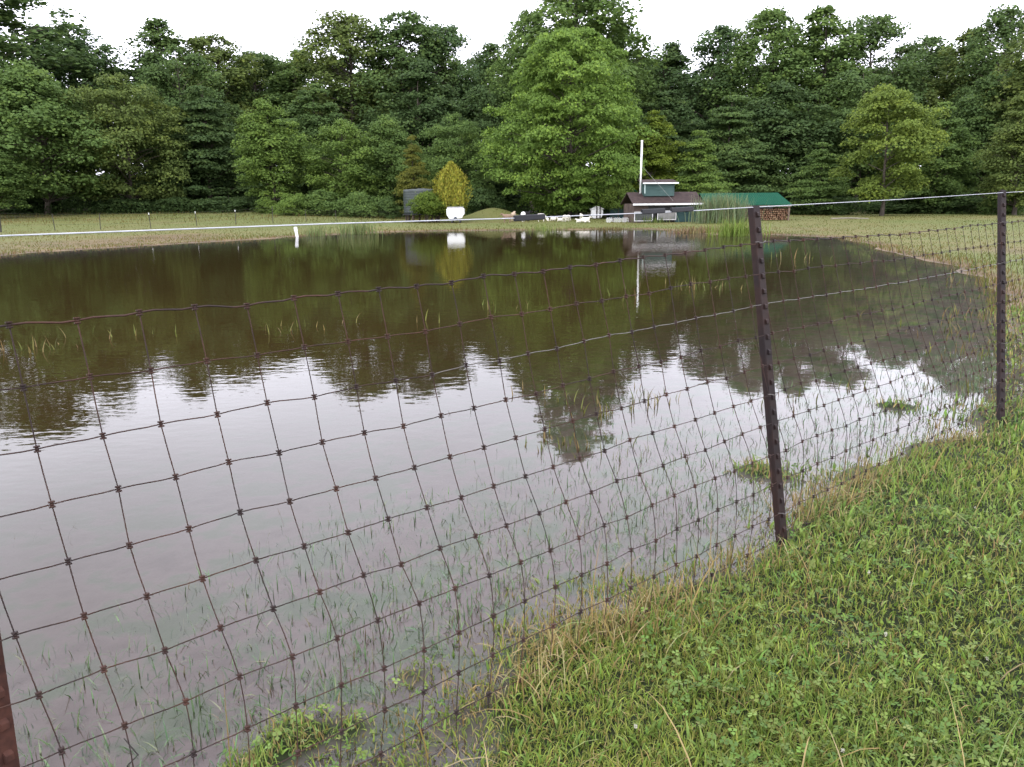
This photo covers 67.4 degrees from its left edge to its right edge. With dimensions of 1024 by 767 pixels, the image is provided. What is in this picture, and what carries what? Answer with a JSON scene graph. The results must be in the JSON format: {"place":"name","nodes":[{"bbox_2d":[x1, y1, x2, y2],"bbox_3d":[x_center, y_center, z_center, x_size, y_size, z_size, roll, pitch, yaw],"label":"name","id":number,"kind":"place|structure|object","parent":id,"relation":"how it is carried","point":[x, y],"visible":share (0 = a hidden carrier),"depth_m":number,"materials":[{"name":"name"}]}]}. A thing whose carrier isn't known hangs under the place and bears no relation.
{"place":"outdoors","nodes":[
{"label":"outdoors","id":0,"kind":"place"},
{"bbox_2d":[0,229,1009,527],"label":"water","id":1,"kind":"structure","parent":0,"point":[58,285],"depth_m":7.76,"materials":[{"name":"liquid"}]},
{"bbox_2d":[123,738,138,766],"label":"twig","id":2,"kind":"object","parent":1,"relation":"in","point":[130,762],"visible":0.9,"depth_m":1.71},
{"bbox_2d":[0,206,1023,766],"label":"ground","id":3,"kind":"structure","parent":0,"point":[88,526],"depth_m":3.01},
{"bbox_2d":[0,148,37,210],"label":"forest tree","id":4,"kind":"object","parent":3,"relation":"on","point":[10,179],"visible":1,"depth_m":42.62,"materials":[{"name":"green plant"}]},
{"bbox_2d":[0,194,70,214],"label":"shrub","id":5,"kind":"object","parent":3,"relation":"on","point":[33,200],"visible":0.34,"depth_m":47.76,"materials":[{"name":"green plant"}]},
{"bbox_2d":[0,58,130,214],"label":"forest tree","id":6,"kind":"object","parent":3,"relation":"on","point":[20,81],"visible":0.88,"depth_m":44.19,"materials":[{"name":"green plant"}]},
{"bbox_2d":[0,0,136,162],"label":"forest tree","id":7,"kind":"object","parent":3,"relation":"on","point":[8,15],"visible":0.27,"depth_m":52.67,"materials":[{"name":"green plant"}]},
{"bbox_2d":[0,21,141,201],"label":"forest tree","id":8,"kind":"object","parent":3,"relation":"on","point":[103,51],"visible":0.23,"depth_m":55.77,"materials":[{"name":"green plant"}]},
{"bbox_2d":[59,175,155,207],"bbox_3d":[-30.992,-15.199,60.747,9.258,3.096,8.190,11,17,39],"label":"shrub","id":9,"kind":"object","parent":3,"relation":"on","point":[69,198],"visible":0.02,"depth_m":58.96,"materials":[{"name":"green plant"}]},
{"bbox_2d":[79,64,147,173],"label":"forest tree","id":10,"kind":"object","parent":3,"relation":"on","point":[89,82],"visible":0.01,"depth_m":68.05,"materials":[{"name":"green plant"}]},
{"bbox_2d":[45,71,200,204],"bbox_3d":[-24.989,-15.022,48.209,9.746,8.615,10.218,-2,14,-8],"label":"forest tree","id":11,"kind":"object","parent":3,"relation":"on","point":[133,128],"visible":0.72,"depth_m":47.53,"materials":[{"name":"green plant"}]},
{"bbox_2d":[83,197,167,212],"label":"shrub","id":12,"kind":"object","parent":3,"relation":"on","point":[127,201],"visible":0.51,"depth_m":47.59,"materials":[{"name":"green plant"}]},
{"bbox_2d":[102,15,231,162],"bbox_3d":[-26.096,-20.422,58.578,9.560,14.169,9.385,4,14,19],"label":"forest tree","id":13,"kind":"object","parent":3,"relation":"on","point":[159,43],"visible":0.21,"depth_m":56.82,"materials":[{"name":"green plant"}]},
{"bbox_2d":[143,196,207,211],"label":"shrub","id":14,"kind":"object","parent":3,"relation":"on","point":[176,200],"visible":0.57,"depth_m":47.80,"materials":[{"name":"green plant"}]},
{"bbox_2d":[127,50,249,199],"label":"forest tree","id":15,"kind":"object","parent":3,"relation":"on","point":[172,94],"visible":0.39,"depth_m":52.76,"materials":[{"name":"green plant"}]},
{"bbox_2d":[132,172,256,205],"bbox_3d":[-24.682,-14.914,58.932,9.270,3.914,10.465,-12,17,-39],"label":"shrub","id":16,"kind":"object","parent":3,"relation":"on","point":[146,199],"visible":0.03,"depth_m":57.37,"materials":[{"name":"green plant"}]},
{"bbox_2d":[127,85,271,205],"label":"forest tree","id":17,"kind":"object","parent":3,"relation":"on","point":[211,134],"visible":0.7,"depth_m":50.65,"materials":[{"name":"green plant"}]},
{"bbox_2d":[0,207,402,231],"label":"field fence","id":18,"kind":"object","parent":3,"relation":"on","point":[305,214],"visible":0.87,"depth_m":35.25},
{"bbox_2d":[189,195,256,212],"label":"shrub","id":19,"kind":"object","parent":3,"relation":"on","point":[232,201],"visible":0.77,"depth_m":47.74,"materials":[{"name":"green plant"}]},
{"bbox_2d":[163,31,295,192],"bbox_3d":[-23.083,-20.857,61.703,10.672,13.380,9.941,-13,18,-41],"label":"forest tree","id":20,"kind":"object","parent":3,"relation":"on","point":[219,56],"visible":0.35,"depth_m":59.08,"materials":[{"name":"green plant"}]},
{"bbox_2d":[223,50,305,172],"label":"forest tree","id":21,"kind":"object","parent":3,"relation":"on","point":[266,59],"visible":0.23,"depth_m":62.48,"materials":[{"name":"green plant"}]},
{"bbox_2d":[253,197,280,213],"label":"shrub","id":22,"kind":"object","parent":3,"relation":"on","point":[264,201],"visible":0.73,"depth_m":45.44,"materials":[{"name":"green plant"}]},
{"bbox_2d":[229,97,314,204],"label":"forest tree","id":23,"kind":"object","parent":3,"relation":"on","point":[270,153],"visible":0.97,"depth_m":46.28,"materials":[{"name":"green plant"}]},
{"bbox_2d":[236,59,335,160],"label":"forest tree","id":24,"kind":"object","parent":3,"relation":"on","point":[278,85],"visible":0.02,"depth_m":70.89,"materials":[{"name":"green plant"}]},
{"bbox_2d":[266,193,311,215],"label":"shrub","id":25,"kind":"object","parent":3,"relation":"on","point":[287,203],"visible":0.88,"depth_m":43.41,"materials":[{"name":"green plant"}]},
{"bbox_2d":[259,47,349,174],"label":"forest tree","id":26,"kind":"object","parent":3,"relation":"on","point":[297,82],"visible":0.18,"depth_m":62.50,"materials":[{"name":"green plant"}]},
{"bbox_2d":[299,225,331,236],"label":"reed clump","id":27,"kind":"object","parent":3,"relation":"on","point":[319,231],"visible":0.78,"depth_m":28.37,"materials":[{"name":"green plant"}]},
{"bbox_2d":[269,83,363,198],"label":"forest tree","id":28,"kind":"object","parent":3,"relation":"on","point":[308,122],"visible":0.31,"depth_m":51.32,"materials":[{"name":"green plant"}]},
{"bbox_2d":[298,189,341,215],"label":"shrub","id":29,"kind":"object","parent":3,"relation":"on","point":[322,198],"visible":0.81,"depth_m":43.65,"materials":[{"name":"green plant"}]},
{"bbox_2d":[300,117,397,199],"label":"forest tree","id":30,"kind":"object","parent":3,"relation":"on","point":[341,143],"visible":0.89,"depth_m":46.24,"materials":[{"name":"green plant"}]},
{"bbox_2d":[288,9,415,164],"bbox_3d":[-12.939,-22.102,62.273,10.644,15.265,10.247,2,14,10],"label":"forest tree","id":31,"kind":"object","parent":3,"relation":"on","point":[345,30],"visible":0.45,"depth_m":59.81,"materials":[{"name":"green plant"}]},
{"bbox_2d":[327,217,382,234],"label":"reed clump","id":32,"kind":"object","parent":3,"relation":"on","point":[355,230],"visible":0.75,"depth_m":29.62,"materials":[{"name":"green plant"}]},
{"bbox_2d":[318,51,394,164],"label":"forest tree","id":33,"kind":"object","parent":3,"relation":"on","point":[334,95],"visible":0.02,"depth_m":67.18,"materials":[{"name":"green plant"}]},
{"bbox_2d":[329,189,387,216],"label":"shrub","id":34,"kind":"object","parent":3,"relation":"on","point":[355,201],"visible":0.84,"depth_m":43.11,"materials":[{"name":"green plant"}]},
{"bbox_2d":[352,113,427,204],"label":"forest tree","id":35,"kind":"object","parent":3,"relation":"on","point":[389,135],"visible":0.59,"depth_m":46.85,"materials":[{"name":"green plant"}]},
{"bbox_2d":[376,196,403,218],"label":"shrub","id":36,"kind":"object","parent":3,"relation":"on","point":[386,205],"visible":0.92,"depth_m":43.08,"materials":[{"name":"green plant"}]},
{"bbox_2d":[335,8,478,147],"bbox_3d":[-8.114,-22.236,62.536,11.736,15.832,12.599,4,14,19],"label":"forest tree","id":37,"kind":"object","parent":3,"relation":"on","point":[402,33],"visible":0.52,"depth_m":60.77,"materials":[{"name":"green plant"}]},
{"bbox_2d":[392,134,432,218],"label":"conifer sapling","id":38,"kind":"object","parent":3,"relation":"on","point":[409,174],"visible":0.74,"depth_m":43.11,"materials":[{"name":"green plant"}]},
{"bbox_2d":[355,58,471,189],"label":"forest tree","id":39,"kind":"object","parent":3,"relation":"on","point":[428,113],"visible":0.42,"depth_m":55.94,"materials":[{"name":"green plant"}]},
{"bbox_2d":[403,188,440,221],"bbox_3d":[-4.622,-9.135,39.549,2.020,1.766,2.020,-1,13,0],"label":"water tank","id":40,"kind":"object","parent":3,"relation":"on","point":[408,194],"visible":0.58,"depth_m":38.85,"materials":[{"name":"metal"}]},
{"bbox_2d":[405,190,445,222],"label":"shrub","id":41,"kind":"object","parent":3,"relation":"on","point":[430,204],"visible":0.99,"depth_m":37.74,"materials":[{"name":"green plant"}]},
{"bbox_2d":[393,23,499,154],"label":"forest tree","id":42,"kind":"object","parent":3,"relation":"on","point":[452,39],"visible":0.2,"depth_m":62.00,"materials":[{"name":"green plant"}]},
{"bbox_2d":[432,160,473,216],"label":"golden cypress","id":43,"kind":"object","parent":3,"relation":"on","point":[450,186],"visible":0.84,"depth_m":38.10,"materials":[{"name":"yellow plant"}]},
{"bbox_2d":[446,206,464,222],"bbox_3d":[-2.773,-8.344,37.891,0.848,0.827,0.840,-1,13,0],"label":"tank cart","id":44,"kind":"object","parent":3,"relation":"on","point":[455,212],"visible":0.85,"depth_m":37.49,"materials":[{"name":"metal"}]},
{"bbox_2d":[416,112,512,208],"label":"forest tree","id":45,"kind":"object","parent":3,"relation":"on","point":[458,152],"visible":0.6,"depth_m":46.80,"materials":[{"name":"green plant"}]},
{"bbox_2d":[451,54,501,116],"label":"forest tree","id":46,"kind":"object","parent":3,"relation":"on","point":[472,65],"visible":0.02,"depth_m":71.67,"materials":[{"name":"green plant"}]},
{"bbox_2d":[464,186,507,214],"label":"shrub","id":47,"kind":"object","parent":3,"relation":"on","point":[481,199],"visible":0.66,"depth_m":44.30,"materials":[{"name":"green plant"}]},
{"bbox_2d":[463,40,517,157],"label":"forest tree","id":48,"kind":"object","parent":3,"relation":"on","point":[491,50],"visible":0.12,"depth_m":64.70,"materials":[{"name":"green plant"}]},
{"bbox_2d":[450,84,533,197],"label":"forest tree","id":49,"kind":"object","parent":3,"relation":"on","point":[479,93],"visible":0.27,"depth_m":53.85,"materials":[{"name":"green plant"}]},
{"bbox_2d":[470,177,527,210],"bbox_3d":[-2.490,-14.414,58.356,7.816,3.454,8.835,1,14,6],"label":"shrub","id":50,"kind":"object","parent":3,"relation":"on","point":[510,198],"visible":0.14,"depth_m":56.31,"materials":[{"name":"green plant"}]},
{"bbox_2d":[500,213,511,222],"bbox_3d":[-0.286,-8.056,37.376,0.611,0.458,0.212,3,14,15],"label":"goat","id":51,"kind":"object","parent":3,"relation":"on","point":[506,215],"visible":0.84,"depth_m":37.28},
{"bbox_2d":[0,190,1023,766],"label":"wire fence","id":52,"kind":"object","parent":3,"relation":"on","point":[8,752],"visible":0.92,"depth_m":2.06,"materials":[{"name":"metal"}]},
{"bbox_2d":[513,214,544,220],"bbox_3d":[0.046,-0.433,2.001,0.108,0.015,0.008,-13,8,-39],"label":"wire sleeve","id":53,"kind":"object","parent":52,"relation":"attached to","point":[529,217],"visible":1,"depth_m":2.00,"materials":[{"name":"black plastic"}]},
{"bbox_2d":[641,208,664,213],"bbox_3d":[0.427,-0.521,2.320,0.109,0.015,0.008,-13,8,-39],"label":"wire sleeve","id":54,"kind":"object","parent":52,"relation":"on","point":[653,211],"visible":1,"depth_m":2.31,"materials":[{"name":"black plastic"}]},
{"bbox_2d":[670,206,693,212],"bbox_3d":[0.534,-0.546,2.409,0.113,0.015,0.008,-14,8,-39],"label":"wire sleeve","id":55,"kind":"object","parent":52,"relation":"on","point":[680,209],"visible":1,"depth_m":2.40,"materials":[{"name":"black plastic"}]},
{"bbox_2d":[0,209,1023,312],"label":"field grass","id":56,"kind":"structure","parent":3,"relation":"on","point":[773,232],"depth_m":27.99,"materials":[{"name":"plant"}]},
{"bbox_2d":[0,172,1023,217],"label":"undergrowth","id":57,"kind":"object","parent":3,"relation":"on","point":[80,208],"visible":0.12,"depth_m":46.97,"materials":[{"name":"green plant"}]},
{"bbox_2d":[481,6,555,207],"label":"forest tree","id":58,"kind":"object","parent":3,"relation":"on","point":[526,18],"visible":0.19,"depth_m":54.13,"materials":[{"name":"green plant"}]},
{"bbox_2d":[504,170,554,207],"bbox_3d":[0.889,-16.363,64.904,10.201,4.548,11.516,-7,15,-24],"label":"shrub","id":59,"kind":"object","parent":3,"relation":"on","point":[525,185],"depth_m":62.92,"materials":[{"name":"green plant"}]},
{"bbox_2d":[527,222,566,230],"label":"weed clump","id":60,"kind":"object","parent":3,"relation":"on","point":[544,228],"visible":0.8,"depth_m":31.16,"materials":[{"name":"green plant"}]},
{"bbox_2d":[470,24,659,217],"bbox_3d":[2.735,-14.564,43.672,10.553,10.508,10.463,1,14,5],"label":"maple tree","id":61,"kind":"object","parent":3,"relation":"on","point":[559,67],"visible":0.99,"depth_m":41.83,"materials":[{"name":"green plant"}]},
{"bbox_2d":[490,0,666,210],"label":"forest tree","id":62,"kind":"object","parent":3,"relation":"on","point":[587,11],"visible":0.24,"depth_m":51.98,"materials":[{"name":"green plant"}]},
{"bbox_2d":[590,206,603,218],"bbox_3d":[4.665,-9.388,42.245,0.730,0.753,0.620,-1,13,0],"label":"feed hopper","id":63,"kind":"object","parent":3,"relation":"on","point":[598,211],"visible":0.74,"depth_m":42.00,"materials":[{"name":"white metal"}]},
{"bbox_2d":[594,225,626,229],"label":"weed clump","id":64,"kind":"object","parent":3,"relation":"on","point":[615,228],"visible":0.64,"depth_m":31.44,"materials":[{"name":"green plant"}]},
{"bbox_2d":[598,178,635,217],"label":"maple sapling","id":65,"kind":"object","parent":3,"relation":"on","point":[613,194],"visible":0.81,"depth_m":40.94,"materials":[{"name":"green plant"}]},
{"bbox_2d":[606,216,628,221],"bbox_3d":[5.023,-7.778,36.523,1.113,0.346,0.049,-1,13,0],"label":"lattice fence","id":66,"kind":"object","parent":3,"relation":"on","point":[622,220],"visible":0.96,"depth_m":36.51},
{"bbox_2d":[217,303,1023,766],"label":"lawn grass","id":67,"kind":"structure","parent":3,"relation":"on","point":[749,733],"depth_m":2.02,"materials":[{"name":"plant"}]},
{"bbox_2d":[606,188,636,218],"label":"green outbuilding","id":68,"kind":"structure","parent":3,"relation":"on","point":[614,212],"depth_m":42.55,"materials":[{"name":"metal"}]},
{"bbox_2d":[585,22,661,173],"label":"forest tree","id":69,"kind":"object","parent":3,"relation":"on","point":[646,86],"visible":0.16,"depth_m":54.34,"materials":[{"name":"green plant"}]},
{"bbox_2d":[626,49,668,114],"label":"forest tree","id":70,"kind":"object","parent":3,"relation":"on","point":[646,68],"visible":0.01,"depth_m":64.86,"materials":[{"name":"green plant"}]},
{"bbox_2d":[627,215,670,222],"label":"weed clump","id":71,"kind":"object","parent":3,"relation":"on","point":[660,221],"visible":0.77,"depth_m":35.77,"materials":[{"name":"green plant"}]},
{"bbox_2d":[621,110,693,191],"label":"maple tree","id":72,"kind":"object","parent":3,"relation":"on","point":[658,159],"visible":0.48,"depth_m":44.52,"materials":[{"name":"green plant"}]},
{"bbox_2d":[620,140,703,222],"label":"brown roofed shed","id":73,"kind":"structure","parent":3,"relation":"on","point":[655,193],"depth_m":36.00,"materials":[{"name":"wood"}]},
{"bbox_2d":[634,212,652,220],"bbox_3d":[6.137,-7.797,35.839,0.894,0.438,0.032,-2,14,-7],"label":"window","id":74,"kind":"structure","parent":73,"relation":"in","point":[639,217],"depth_m":35.85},
{"bbox_2d":[657,210,675,219],"bbox_3d":[7.250,-7.878,35.964,0.913,0.438,0.032,-2,14,-7],"label":"window","id":75,"kind":"structure","parent":73,"relation":"in","point":[669,215],"depth_m":35.98,"materials":[{"name":"white glass"}]},
{"bbox_2d":[614,83,716,191],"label":"forest tree","id":76,"kind":"object","parent":3,"relation":"on","point":[668,101],"visible":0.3,"depth_m":54.37,"materials":[{"name":"green plant"}]},
{"bbox_2d":[640,39,711,145],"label":"forest tree","id":77,"kind":"object","parent":3,"relation":"on","point":[676,58],"visible":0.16,"depth_m":64.79,"materials":[{"name":"green plant"}]},
{"bbox_2d":[652,57,709,152],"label":"forest tree","id":78,"kind":"object","parent":3,"relation":"on","point":[669,88],"depth_m":67.40,"materials":[{"name":"green plant"}]},
{"bbox_2d":[659,223,738,233],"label":"weed clump","id":79,"kind":"object","parent":3,"relation":"on","point":[697,230],"visible":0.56,"depth_m":27.63,"materials":[{"name":"green plant"}]},
{"bbox_2d":[661,130,738,194],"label":"forest tree","id":80,"kind":"object","parent":3,"relation":"on","point":[707,180],"visible":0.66,"depth_m":44.59,"materials":[{"name":"green plant"}]},
{"bbox_2d":[662,24,771,157],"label":"forest tree","id":81,"kind":"object","parent":3,"relation":"on","point":[720,37],"visible":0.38,"depth_m":61.93,"materials":[{"name":"green plant"}]},
{"bbox_2d":[677,190,767,223],"bbox_3d":[9.123,-7.918,34.422,4.090,1.551,2.223,-1,13,0],"label":"pampas clump","id":82,"kind":"object","parent":3,"relation":"on","point":[718,202],"visible":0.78,"depth_m":34.14,"materials":[{"name":"green plant"}]},
{"bbox_2d":[674,94,800,193],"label":"forest tree","id":83,"kind":"object","parent":3,"relation":"on","point":[730,160],"visible":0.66,"depth_m":48.96,"materials":[{"name":"green plant"}]},
{"bbox_2d":[705,216,778,236],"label":"reed clump","id":84,"kind":"object","parent":3,"relation":"on","point":[735,230],"visible":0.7,"depth_m":25.11,"materials":[{"name":"green plant"}]},
{"bbox_2d":[699,193,791,219],"bbox_3d":[10.923,-8.401,36.681,4.087,1.365,2.100,-2,14,-5],"label":"woodshed","id":85,"kind":"object","parent":3,"relation":"on","point":[775,199],"visible":0.28,"depth_m":36.13,"materials":[{"name":"green metal"}]},
{"bbox_2d":[696,4,824,177],"bbox_3d":[19.938,-21.734,61.635,10.365,15.550,11.127,10,17,36],"label":"forest tree","id":86,"kind":"object","parent":3,"relation":"on","point":[778,36],"visible":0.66,"depth_m":58.14,"materials":[{"name":"green plant"}]},
{"bbox_2d":[727,77,850,207],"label":"forest tree","id":87,"kind":"object","parent":3,"relation":"on","point":[769,109],"visible":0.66,"depth_m":51.09,"materials":[{"name":"green plant"}]},
{"bbox_2d":[783,142,859,214],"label":"forest tree","id":88,"kind":"object","parent":3,"relation":"on","point":[822,156],"visible":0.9,"depth_m":44.95,"materials":[{"name":"green plant"}]},
{"bbox_2d":[759,2,886,165],"bbox_3d":[24.029,-21.172,59.529,10.123,15.406,9.938,5,14,21],"label":"forest tree","id":89,"kind":"object","parent":3,"relation":"on","point":[831,27],"visible":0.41,"depth_m":57.44,"materials":[{"name":"green plant"}]},
{"bbox_2d":[779,191,867,214],"bbox_3d":[18.634,-10.827,46.750,4.526,1.680,5.109,-10,16,-33],"label":"shrub","id":90,"kind":"object","parent":3,"relation":"on","point":[830,211],"visible":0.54,"depth_m":45.61,"materials":[{"name":"green plant"}]},
{"bbox_2d":[804,69,932,206],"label":"forest tree","id":91,"kind":"object","parent":3,"relation":"on","point":[849,79],"visible":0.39,"depth_m":52.26,"materials":[{"name":"green plant"}]},
{"bbox_2d":[807,11,938,148],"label":"forest tree","id":92,"kind":"object","parent":3,"relation":"on","point":[873,29],"visible":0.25,"depth_m":58.11,"materials":[{"name":"green plant"}]},
{"bbox_2d":[829,170,929,205],"bbox_3d":[29.470,-15.826,62.355,9.764,4.280,11.023,6,15,26],"label":"shrub","id":93,"kind":"object","parent":3,"relation":"on","point":[874,191],"visible":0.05,"depth_m":59.46,"materials":[{"name":"green plant"}]},
{"bbox_2d":[828,83,951,215],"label":"forest tree","id":94,"kind":"object","parent":3,"relation":"on","point":[878,101],"visible":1,"depth_m":40.12,"materials":[{"name":"green plant"}]},
{"bbox_2d":[863,192,942,213],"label":"shrub","id":95,"kind":"object","parent":3,"relation":"on","point":[891,206],"visible":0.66,"depth_m":46.04,"materials":[{"name":"green plant"}]},
{"bbox_2d":[874,34,972,166],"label":"forest tree","id":96,"kind":"object","parent":3,"relation":"on","point":[932,41],"visible":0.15,"depth_m":62.36,"materials":[{"name":"green plant"}]},
{"bbox_2d":[899,101,983,213],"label":"forest tree","id":97,"kind":"object","parent":3,"relation":"on","point":[948,160],"visible":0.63,"depth_m":44.30,"materials":[{"name":"green plant"}]},
{"bbox_2d":[916,191,995,213],"bbox_3d":[26.275,-10.429,44.856,4.341,1.542,4.900,-3,14,-10],"label":"shrub","id":98,"kind":"object","parent":3,"relation":"on","point":[958,204],"visible":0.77,"depth_m":44.19,"materials":[{"name":"green plant"}]},
{"bbox_2d":[917,28,1013,173],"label":"forest tree","id":99,"kind":"object","parent":3,"relation":"on","point":[942,92],"visible":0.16,"depth_m":57.97,"materials":[{"name":"green plant"}]},
{"bbox_2d":[932,73,1021,207],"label":"forest tree","id":100,"kind":"object","parent":3,"relation":"on","point":[971,104],"visible":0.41,"depth_m":46.85,"materials":[{"name":"green plant"}]},
{"bbox_2d":[940,2,1023,197],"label":"forest tree","id":101,"kind":"object","parent":3,"relation":"on","point":[1004,30],"visible":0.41,"depth_m":53.26,"materials":[{"name":"green plant"}]},
{"bbox_2d":[970,91,1023,214],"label":"forest tree","id":102,"kind":"object","parent":3,"relation":"on","point":[1013,146],"visible":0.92,"depth_m":40.12,"materials":[{"name":"green plant"}]},
{"bbox_2d":[977,185,1023,214],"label":"shrub","id":103,"kind":"object","parent":3,"relation":"on","point":[994,208],"visible":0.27,"depth_m":41.81,"materials":[{"name":"green plant"}]},
{"bbox_2d":[980,27,1023,172],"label":"forest tree","id":104,"kind":"object","parent":3,"relation":"on","point":[1017,81],"visible":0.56,"depth_m":45.57,"materials":[{"name":"green plant"}]},
{"bbox_2d":[0,248,1023,766],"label":"pond grass","id":105,"kind":"structure","parent":0,"point":[456,614],"depth_m":2.66,"materials":[{"name":"plant"}]},
{"bbox_2d":[0,0,1023,175],"label":"sky","id":106,"kind":"structure","parent":0,"point":[269,26],"materials":[{"name":"white"}]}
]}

